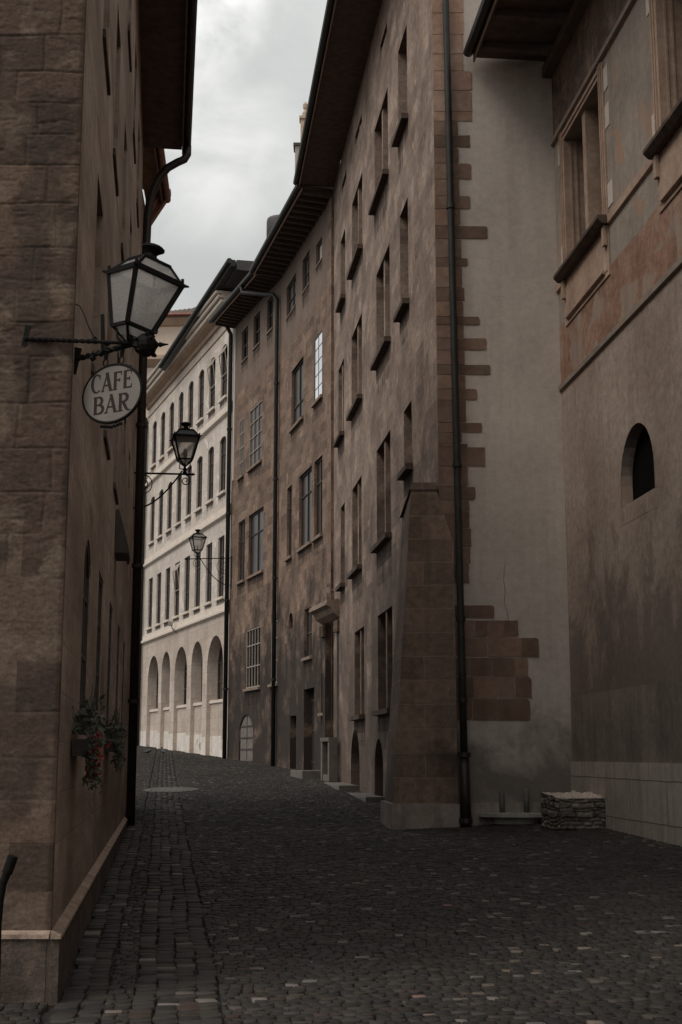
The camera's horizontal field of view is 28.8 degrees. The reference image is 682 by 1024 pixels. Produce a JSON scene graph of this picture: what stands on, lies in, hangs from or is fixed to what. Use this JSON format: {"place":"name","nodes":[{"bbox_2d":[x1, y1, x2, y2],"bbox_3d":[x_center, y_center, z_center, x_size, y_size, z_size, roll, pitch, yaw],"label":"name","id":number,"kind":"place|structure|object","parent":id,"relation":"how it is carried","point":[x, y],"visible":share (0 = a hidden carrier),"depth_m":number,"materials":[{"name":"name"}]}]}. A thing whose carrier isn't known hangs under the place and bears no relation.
{"place":"outdoors","nodes":[
{"label":"outdoors","id":0,"kind":"place"},
{"bbox_2d":[40,749,375,1023],"bbox_3d":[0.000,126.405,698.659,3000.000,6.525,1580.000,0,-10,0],"label":"ground","id":1,"kind":"structure","parent":0,"point":[47,1015],"depth_m":10.16,"materials":[{"name":"grey stone"}]},
{"bbox_2d":[0,0,197,1007],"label":"corner building","id":2,"kind":"structure","parent":1,"relation":"on","point":[96,96],"depth_m":9.91,"materials":[{"name":"brown stone"}]},
{"bbox_2d":[79,541,88,710],"bbox_3d":[-2.383,1.038,11.791,0.203,1.600,1.000,1,-10,-7],"label":"window","id":3,"kind":"structure","parent":2,"relation":"in","point":[86,562],"depth_m":12.16,"materials":[{"name":"black glass"}]},
{"bbox_2d":[71,685,111,793],"bbox_3d":[-2.026,1.819,10.639,0.367,0.865,0.929,2,-10,-8],"label":"flower box","id":4,"kind":"object","parent":2,"relation":"attached to","point":[90,725],"visible":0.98,"depth_m":10.39,"materials":[{"name":"green plant"}]},
{"bbox_2d":[91,363,95,375],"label":"window","id":5,"kind":"structure","parent":2,"relation":"in","point":[93,370],"depth_m":11.67,"materials":[{"name":"black glass"}]},
{"bbox_2d":[95,574,101,714],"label":"window","id":6,"kind":"structure","parent":2,"relation":"in","point":[100,581],"depth_m":14.60,"materials":[{"name":"black glass"}]},
{"bbox_2d":[21,243,188,374],"bbox_3d":[-1.655,-1.468,9.621,1.158,0.895,0.611,-5,-12,26],"label":"street lantern","id":7,"kind":"object","parent":2,"relation":"attached to","point":[144,291],"visible":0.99,"depth_m":9.42,"materials":[{"name":"metal"}]},
{"bbox_2d":[82,347,143,428],"bbox_3d":[-1.633,-0.893,9.485,0.550,0.612,0.030,-6,-12,28],"label":"cafe sign","id":8,"kind":"object","parent":7,"relation":"hanging from","point":[112,393],"visible":1,"depth_m":9.46,"materials":[{"name":"metal"}]},
{"bbox_2d":[102,28,110,95],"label":"window","id":9,"kind":"structure","parent":2,"relation":"in","point":[104,36],"depth_m":12.71,"materials":[{"name":"black glass"}]},
{"bbox_2d":[103,430,110,459],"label":"window","id":10,"kind":"structure","parent":2,"relation":"in","point":[105,436],"depth_m":14.40,"materials":[{"name":"black glass"}]},
{"bbox_2d":[106,605,111,727],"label":"window","id":11,"kind":"structure","parent":2,"relation":"in","point":[110,610],"depth_m":17.31,"materials":[{"name":"black glass"}]},
{"bbox_2d":[113,482,118,504],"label":"window","id":12,"kind":"structure","parent":2,"relation":"in","point":[114,483],"depth_m":17.12,"materials":[{"name":"black glass"}]},
{"bbox_2d":[113,148,118,196],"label":"window","id":13,"kind":"structure","parent":2,"relation":"in","point":[114,149],"depth_m":15.09,"materials":[{"name":"black glass"}]},
{"bbox_2d":[105,708,127,772],"bbox_3d":[-2.864,2.869,16.665,0.364,0.806,1.496,2,-11,-10],"label":"flower box","id":14,"kind":"object","parent":2,"relation":"attached to","point":[117,731],"visible":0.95,"depth_m":16.24,"materials":[{"name":"green plant"}]},
{"bbox_2d":[115,627,118,721],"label":"window","id":15,"kind":"structure","parent":2,"relation":"in","point":[118,627],"depth_m":20.30,"materials":[{"name":"black glass"}]},
{"bbox_2d":[121,242,123,261],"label":"window","id":16,"kind":"structure","parent":2,"relation":"in","point":[122,248],"depth_m":17.53,"materials":[{"name":"black glass"}]},
{"bbox_2d":[121,641,124,721],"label":"window","id":17,"kind":"structure","parent":2,"relation":"in","point":[123,641],"depth_m":22.97,"materials":[{"name":"black glass"}]},
{"bbox_2d":[128,25,131,71],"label":"window","id":18,"kind":"structure","parent":2,"relation":"in","point":[129,39],"depth_m":18.36,"materials":[{"name":"black glass"}]},
{"bbox_2d":[133,128,135,163],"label":"window","id":19,"kind":"structure","parent":2,"relation":"in","point":[134,145],"depth_m":21.35,"materials":[{"name":"black glass"}]},
{"bbox_2d":[136,199,138,227],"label":"window","id":20,"kind":"structure","parent":2,"relation":"in","point":[137,208],"depth_m":23.99,"materials":[{"name":"black glass"}]},
{"bbox_2d":[139,432,147,744],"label":"pale house","id":21,"kind":"structure","parent":1,"relation":"on","point":[143,593],"depth_m":79.63,"materials":[{"name":"paint"}]},
{"bbox_2d":[124,146,170,811],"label":"gabled house","id":22,"kind":"structure","parent":1,"relation":"on","point":[154,161],"depth_m":30.13,"materials":[{"name":"ceramic"}]},
{"bbox_2d":[133,422,201,508],"bbox_3d":[-3.852,-1.023,29.379,1.538,2.001,0.748,1,-10,-5],"label":"street lantern","id":23,"kind":"object","parent":22,"relation":"attached to","point":[185,433],"visible":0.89,"depth_m":29.40,"materials":[{"name":"metal"}]},
{"bbox_2d":[146,307,195,418],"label":"peach building","id":24,"kind":"structure","parent":1,"relation":"on","point":[172,325],"depth_m":100.23,"materials":[{"name":"paint"}]},
{"bbox_2d":[137,258,253,757],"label":"arcaded building","id":25,"kind":"structure","parent":1,"relation":"on","point":[180,688],"depth_m":69.06,"materials":[{"name":"beige stone"}]},
{"bbox_2d":[145,578,152,632],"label":"window","id":26,"kind":"structure","parent":25,"relation":"in","point":[151,580],"depth_m":77.41,"materials":[{"name":"grey glass"}]},
{"bbox_2d":[147,497,154,547],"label":"window","id":27,"kind":"structure","parent":25,"relation":"in","point":[151,543],"depth_m":78.28,"materials":[{"name":"grey glass"}]},
{"bbox_2d":[149,422,156,471],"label":"window","id":28,"kind":"structure","parent":25,"relation":"in","point":[155,426],"depth_m":79.13,"materials":[{"name":"grey glass"}]},
{"bbox_2d":[153,573,160,628],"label":"window","id":29,"kind":"structure","parent":25,"relation":"in","point":[159,576],"depth_m":75.30,"materials":[{"name":"grey glass"}]},
{"bbox_2d":[156,672,157,708],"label":"window","id":30,"kind":"structure","parent":25,"relation":"in","point":[157,672],"depth_m":76.36,"materials":[{"name":"clear glass"}]},
{"bbox_2d":[155,490,162,541],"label":"window","id":31,"kind":"structure","parent":25,"relation":"in","point":[161,498],"depth_m":76.19,"materials":[{"name":"grey glass"}]},
{"bbox_2d":[157,412,164,463],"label":"window","id":32,"kind":"structure","parent":25,"relation":"in","point":[160,459],"depth_m":76.99,"materials":[{"name":"grey glass"}]},
{"bbox_2d":[162,568,169,625],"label":"window","id":33,"kind":"structure","parent":25,"relation":"in","point":[168,570],"depth_m":73.18,"materials":[{"name":"clear glass"}]},
{"bbox_2d":[164,482,171,536],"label":"window","id":34,"kind":"structure","parent":25,"relation":"in","point":[170,489],"depth_m":74.06,"materials":[{"name":"clear glass"}]},
{"bbox_2d":[166,403,173,455],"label":"window","id":35,"kind":"structure","parent":25,"relation":"in","point":[172,408],"depth_m":74.91,"materials":[{"name":"clear glass"}]},
{"bbox_2d":[168,621,176,632],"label":"security camera","id":36,"kind":"object","parent":25,"relation":"attached to","point":[170,623],"visible":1,"depth_m":70.03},
{"bbox_2d":[171,562,179,620],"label":"window","id":37,"kind":"structure","parent":25,"relation":"in","point":[177,568],"depth_m":71.02,"materials":[{"name":"clear glass"}]},
{"bbox_2d":[173,475,181,529],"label":"window","id":38,"kind":"structure","parent":25,"relation":"in","point":[178,523],"depth_m":71.96,"materials":[{"name":"clear glass"}]},
{"bbox_2d":[177,393,183,445],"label":"window","id":39,"kind":"structure","parent":25,"relation":"in","point":[182,396],"depth_m":72.91,"materials":[{"name":"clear glass"}]},
{"bbox_2d":[181,556,189,616],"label":"window","id":40,"kind":"structure","parent":25,"relation":"in","point":[187,560],"depth_m":68.97,"materials":[{"name":"clear glass"}]},
{"bbox_2d":[184,660,186,704],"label":"window","id":41,"kind":"structure","parent":25,"relation":"in","point":[185,672],"depth_m":69.98,"materials":[{"name":"clear glass"}]},
{"bbox_2d":[183,466,191,520],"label":"window","id":42,"kind":"structure","parent":25,"relation":"in","point":[190,470],"depth_m":69.80,"materials":[{"name":"clear glass"}]},
{"bbox_2d":[189,382,193,428],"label":"window","id":43,"kind":"structure","parent":25,"relation":"in","point":[192,384],"depth_m":70.70,"materials":[{"name":"grey glass"}]},
{"bbox_2d":[191,552,200,613],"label":"window","id":44,"kind":"structure","parent":25,"relation":"in","point":[197,607],"depth_m":66.79,"materials":[{"name":"clear glass"}]},
{"bbox_2d":[193,457,202,516],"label":"window","id":45,"kind":"structure","parent":25,"relation":"in","point":[199,508],"depth_m":67.71,"materials":[{"name":"clear glass"}]},
{"bbox_2d":[195,370,203,427],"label":"window","id":46,"kind":"structure","parent":25,"relation":"in","point":[201,418],"depth_m":68.51,"materials":[{"name":"grey glass"}]},
{"bbox_2d":[201,659,202,701],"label":"window","id":47,"kind":"structure","parent":25,"relation":"in","point":[202,659],"depth_m":66.60,"materials":[{"name":"grey glass"}]},
{"bbox_2d":[202,543,211,608],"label":"window","id":48,"kind":"structure","parent":25,"relation":"in","point":[209,577],"depth_m":64.71,"materials":[{"name":"grey glass"}]},
{"bbox_2d":[204,447,213,507],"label":"window","id":49,"kind":"structure","parent":25,"relation":"in","point":[211,462],"depth_m":65.57,"materials":[{"name":"grey glass"}]},
{"bbox_2d":[206,358,214,418],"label":"window","id":50,"kind":"structure","parent":25,"relation":"in","point":[212,407],"depth_m":66.37,"materials":[{"name":"grey glass"}]},
{"bbox_2d":[214,536,224,602],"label":"window","id":51,"kind":"structure","parent":25,"relation":"in","point":[221,576],"depth_m":62.59,"materials":[{"name":"grey glass"}]},
{"bbox_2d":[217,645,222,699],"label":"window","id":52,"kind":"structure","parent":25,"relation":"in","point":[220,660],"depth_m":63.43,"materials":[{"name":"grey glass"}]},
{"bbox_2d":[216,437,225,498],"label":"window","id":53,"kind":"structure","parent":25,"relation":"in","point":[223,445],"depth_m":63.44,"materials":[{"name":"grey glass"}]},
{"bbox_2d":[218,345,227,406],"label":"window","id":54,"kind":"structure","parent":25,"relation":"in","point":[224,378],"depth_m":64.27,"materials":[{"name":"grey glass"}]},
{"bbox_2d":[208,102,339,780],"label":"brown townhouse","id":55,"kind":"structure","parent":1,"relation":"on","point":[275,311],"depth_m":51.92,"materials":[{"name":"brown paint"}]},
{"bbox_2d":[185,529,231,588],"bbox_3d":[-6.009,2.103,60.014,2.271,2.628,0.742,4,-11,-20],"label":"street lantern","id":56,"kind":"object","parent":55,"relation":"attached to","point":[197,551],"visible":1,"depth_m":59.95,"materials":[{"name":"metal"}]},
{"bbox_2d":[236,417,243,486],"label":"window","id":57,"kind":"structure","parent":55,"relation":"in","point":[241,431],"depth_m":60.06,"materials":[{"name":"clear glass"}]},
{"bbox_2d":[235,520,244,593],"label":"window","id":58,"kind":"structure","parent":55,"relation":"in","point":[242,525],"depth_m":59.09,"materials":[{"name":"brown glass"}]},
{"bbox_2d":[240,328,247,369],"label":"window","id":59,"kind":"structure","parent":55,"relation":"in","point":[245,353],"depth_m":60.76,"materials":[{"name":"grey"}]},
{"bbox_2d":[240,715,252,760],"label":"window","id":60,"kind":"structure","parent":55,"relation":"in","point":[246,738],"depth_m":56.29,"materials":[{"name":"white glass"}]},
{"bbox_2d":[243,626,259,703],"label":"window","id":61,"kind":"structure","parent":55,"relation":"in","point":[253,635],"depth_m":55.97,"materials":[{"name":"grey"}]},
{"bbox_2d":[246,400,261,476],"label":"window","id":62,"kind":"structure","parent":55,"relation":"in","point":[255,438],"depth_m":57.71,"materials":[{"name":"grey glass"}]},
{"bbox_2d":[245,507,263,586],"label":"window","id":63,"kind":"structure","parent":55,"relation":"in","point":[256,529],"depth_m":56.73,"materials":[{"name":"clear glass"}]},
{"bbox_2d":[252,313,259,355],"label":"window","id":64,"kind":"structure","parent":55,"relation":"in","point":[257,322],"depth_m":58.73,"materials":[{"name":"grey"}]},
{"bbox_2d":[266,297,272,340],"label":"window","id":65,"kind":"structure","parent":55,"relation":"in","point":[271,301],"depth_m":56.58,"materials":[{"name":"grey glass"}]},
{"bbox_2d":[267,620,277,688],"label":"window","id":66,"kind":"structure","parent":55,"relation":"in","point":[276,684],"depth_m":52.53,"materials":[{"name":"grey"}]},
{"bbox_2d":[284,487,291,565],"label":"window","id":67,"kind":"structure","parent":55,"relation":"in","point":[289,557],"depth_m":51.28,"materials":[{"name":"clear glass"}]},
{"bbox_2d":[286,277,295,322],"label":"window","id":68,"kind":"structure","parent":55,"relation":"in","point":[292,289],"depth_m":52.89,"materials":[{"name":"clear glass"}]},
{"bbox_2d":[288,360,303,436],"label":"window","id":69,"kind":"structure","parent":55,"relation":"in","point":[298,416],"depth_m":50.81,"materials":[{"name":"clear glass"}]},
{"bbox_2d":[296,468,311,563],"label":"window","id":70,"kind":"structure","parent":55,"relation":"in","point":[306,480],"depth_m":48.44,"materials":[{"name":"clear glass"}]},
{"bbox_2d":[301,255,309,303],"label":"window","id":71,"kind":"structure","parent":55,"relation":"in","point":[306,270],"depth_m":50.22,"materials":[{"name":"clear glass"}]},
{"bbox_2d":[301,609,311,667],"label":"window","id":72,"kind":"structure","parent":55,"relation":"in","point":[309,616],"depth_m":47.10,"materials":[{"name":"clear glass"}]},
{"bbox_2d":[311,689,313,769],"bbox_3d":[-0.829,7.572,46.055,0.421,2.873,1.666,0,-10,0],"label":"door","id":73,"kind":"structure","parent":55,"relation":"in","point":[312,761],"depth_m":46.72,"materials":[{"name":"brown wood"}]},
{"bbox_2d":[311,330,322,413],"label":"window","id":74,"kind":"structure","parent":55,"relation":"in","point":[318,395],"depth_m":47.09,"materials":[{"name":"grey glass"}]},
{"bbox_2d":[311,458,322,549],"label":"window","id":75,"kind":"structure","parent":55,"relation":"in","point":[319,534],"depth_m":46.50,"materials":[{"name":"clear glass"}]},
{"bbox_2d":[315,241,321,271],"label":"window","id":76,"kind":"structure","parent":55,"relation":"in","point":[320,245],"depth_m":47.99,"materials":[{"name":"grey glass"}]},
{"bbox_2d":[290,770,320,778],"bbox_3d":[-0.960,8.588,43.006,1.000,0.420,1.900,2,-11,-13],"label":"stone step","id":77,"kind":"object","parent":1,"relation":"on","point":[308,774],"visible":0.59,"depth_m":42.11,"materials":[{"name":"grey stone"}]},
{"bbox_2d":[324,782,358,790],"bbox_3d":[-0.041,7.923,38.053,0.550,0.260,4.600,1,-10,-6],"label":"stone step","id":78,"kind":"object","parent":1,"relation":"on","point":[340,786],"visible":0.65,"depth_m":35.91,"materials":[{"name":"grey stone"}]},
{"bbox_2d":[293,0,571,829],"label":"buttressed building","id":79,"kind":"structure","parent":1,"relation":"on","point":[425,139],"depth_m":26.16,"materials":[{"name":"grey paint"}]},
{"bbox_2d":[325,587,333,593],"bbox_3d":[-0.358,2.544,43.007,0.325,0.200,0.160,0,-10,0],"label":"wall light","id":80,"kind":"object","parent":79,"relation":"attached to","point":[327,590],"visible":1,"depth_m":42.94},
{"bbox_2d":[333,364,343,460],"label":"window","id":81,"kind":"structure","parent":79,"relation":"in","point":[337,442],"depth_m":42.10,"materials":[{"name":"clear glass"}]},
{"bbox_2d":[335,582,344,611],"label":"window","id":82,"kind":"structure","parent":79,"relation":"in","point":[340,586],"depth_m":40.68,"materials":[{"name":"brown stone"}]},
{"bbox_2d":[335,294,345,323],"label":"window","id":83,"kind":"structure","parent":79,"relation":"in","point":[342,297],"depth_m":42.26,"materials":[{"name":"brown stone"}]},
{"bbox_2d":[346,482,361,589],"bbox_3d":[0.498,1.198,37.406,0.420,4.112,2.291,1,-10,-6],"label":"window","id":84,"kind":"structure","parent":79,"relation":"in","point":[351,575],"depth_m":37.45,"materials":[{"name":"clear glass"}]},
{"bbox_2d":[346,187,362,279],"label":"window","id":85,"kind":"structure","parent":79,"relation":"in","point":[359,248],"depth_m":38.88,"materials":[{"name":"brown stone"}]},
{"bbox_2d":[346,325,362,430],"bbox_3d":[0.501,-3.556,38.246,0.420,3.766,2.598,1,-10,-6],"label":"window","id":86,"kind":"structure","parent":79,"relation":"in","point":[351,416],"depth_m":38.29,"materials":[{"name":"brown stone"}]},
{"bbox_2d":[349,629,364,733],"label":"window","id":87,"kind":"structure","parent":79,"relation":"in","point":[361,716],"depth_m":36.27,"materials":[{"name":"brown stone"}]},
{"bbox_2d":[368,108,388,227],"bbox_3d":[1.080,-8.500,34.023,0.420,3.890,2.595,1,-10,-6],"label":"window","id":88,"kind":"structure","parent":79,"relation":"in","point":[376,200],"depth_m":34.10,"materials":[{"name":"brown stone"}]},
{"bbox_2d":[370,259,390,386],"bbox_3d":[1.099,-4.355,33.096,0.420,4.047,2.516,1,-10,-6],"label":"window","id":89,"kind":"structure","parent":79,"relation":"in","point":[385,343],"depth_m":33.17,"materials":[{"name":"brown stone"}]},
{"bbox_2d":[370,440,391,583],"bbox_3d":[1.089,0.405,32.313,0.420,4.382,2.531,1,-10,-6],"label":"window","id":90,"kind":"structure","parent":79,"relation":"in","point":[385,538],"depth_m":32.41,"materials":[{"name":"brown stone"}]},
{"bbox_2d":[371,611,392,731],"bbox_3d":[1.098,4.372,31.507,0.420,4.043,2.581,1,-10,-6],"label":"window","id":91,"kind":"structure","parent":79,"relation":"in","point":[389,652],"depth_m":31.58,"materials":[{"name":"brown stone"}]},
{"bbox_2d":[391,113,407,158],"bbox_3d":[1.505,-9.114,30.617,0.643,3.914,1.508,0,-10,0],"label":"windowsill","id":92,"kind":"structure","parent":79,"relation":"in","point":[401,125],"depth_m":30.42,"materials":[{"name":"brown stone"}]},
{"bbox_2d":[393,298,409,331],"bbox_3d":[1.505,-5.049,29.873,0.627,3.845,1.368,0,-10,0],"label":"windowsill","id":93,"kind":"structure","parent":79,"relation":"in","point":[402,308],"depth_m":29.62,"materials":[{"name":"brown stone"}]},
{"bbox_2d":[396,463,412,492],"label":"window","id":94,"kind":"structure","parent":79,"relation":"in","point":[407,468],"depth_m":28.72,"materials":[{"name":"brown stone"}]},
{"bbox_2d":[463,0,681,846],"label":"frescoed building","id":95,"kind":"structure","parent":1,"relation":"on","point":[612,69],"depth_m":21.76,"materials":[{"name":"paint"}]},
{"bbox_2d":[553,61,612,326],"bbox_3d":[4.539,-5.678,24.145,0.660,3.881,3.361,1,-10,-5],"label":"window","id":96,"kind":"structure","parent":95,"relation":"in","point":[586,193],"depth_m":24.24,"materials":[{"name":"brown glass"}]},
{"bbox_2d":[643,0,681,213],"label":"window","id":97,"kind":"structure","parent":95,"relation":"in","point":[664,147],"depth_m":20.03,"materials":[{"name":"brown glass"}]},
{"bbox_2d":[142,0,326,310],"label":"sky","id":98,"kind":"structure","parent":0,"point":[255,60],"materials":[{"name":"white"}]},
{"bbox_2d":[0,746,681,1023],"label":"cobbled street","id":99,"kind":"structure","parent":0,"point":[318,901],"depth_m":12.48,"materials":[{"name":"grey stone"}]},
{"bbox_2d":[0,854,17,973],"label":"handrail","id":100,"kind":"object","parent":99,"relation":"on","point":[9,866],"visible":1,"depth_m":8.40,"materials":[{"name":"metal"}]},
{"bbox_2d":[143,787,198,792],"bbox_3d":[-4.614,7.559,36.048,1.480,0.124,2.366,0,-10,0],"label":"manhole surround","id":101,"kind":"object","parent":99,"relation":"on","point":[173,789],"visible":0.87,"depth_m":36.00,"materials":[{"name":"stone"}]},
{"bbox_2d":[320,737,337,781],"bbox_3d":[-0.375,7.609,40.836,0.290,1.320,1.170,2,-11,-13],"label":"stone surround","id":102,"kind":"object","parent":99,"relation":"on","point":[328,759],"visible":0.98,"depth_m":40.37,"materials":[{"name":"grey stone"}]},
{"bbox_2d":[347,792,384,801],"bbox_3d":[0.565,7.204,33.258,0.450,0.250,4.200,1,-10,-6],"label":"stone step","id":103,"kind":"object","parent":99,"relation":"on","point":[365,797],"visible":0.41,"depth_m":31.65,"materials":[{"name":"grey stone"}]},
{"bbox_2d":[479,788,545,823],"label":"stone bench","id":104,"kind":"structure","parent":99,"relation":"on","point":[502,816],"depth_m":23.71,"materials":[{"name":"grey stone"}]},
{"bbox_2d":[541,790,605,830],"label":"stacked stone wall","id":105,"kind":"structure","parent":99,"relation":"on","point":[567,811],"depth_m":22.00,"materials":[{"name":"grey stone"}]}
]}

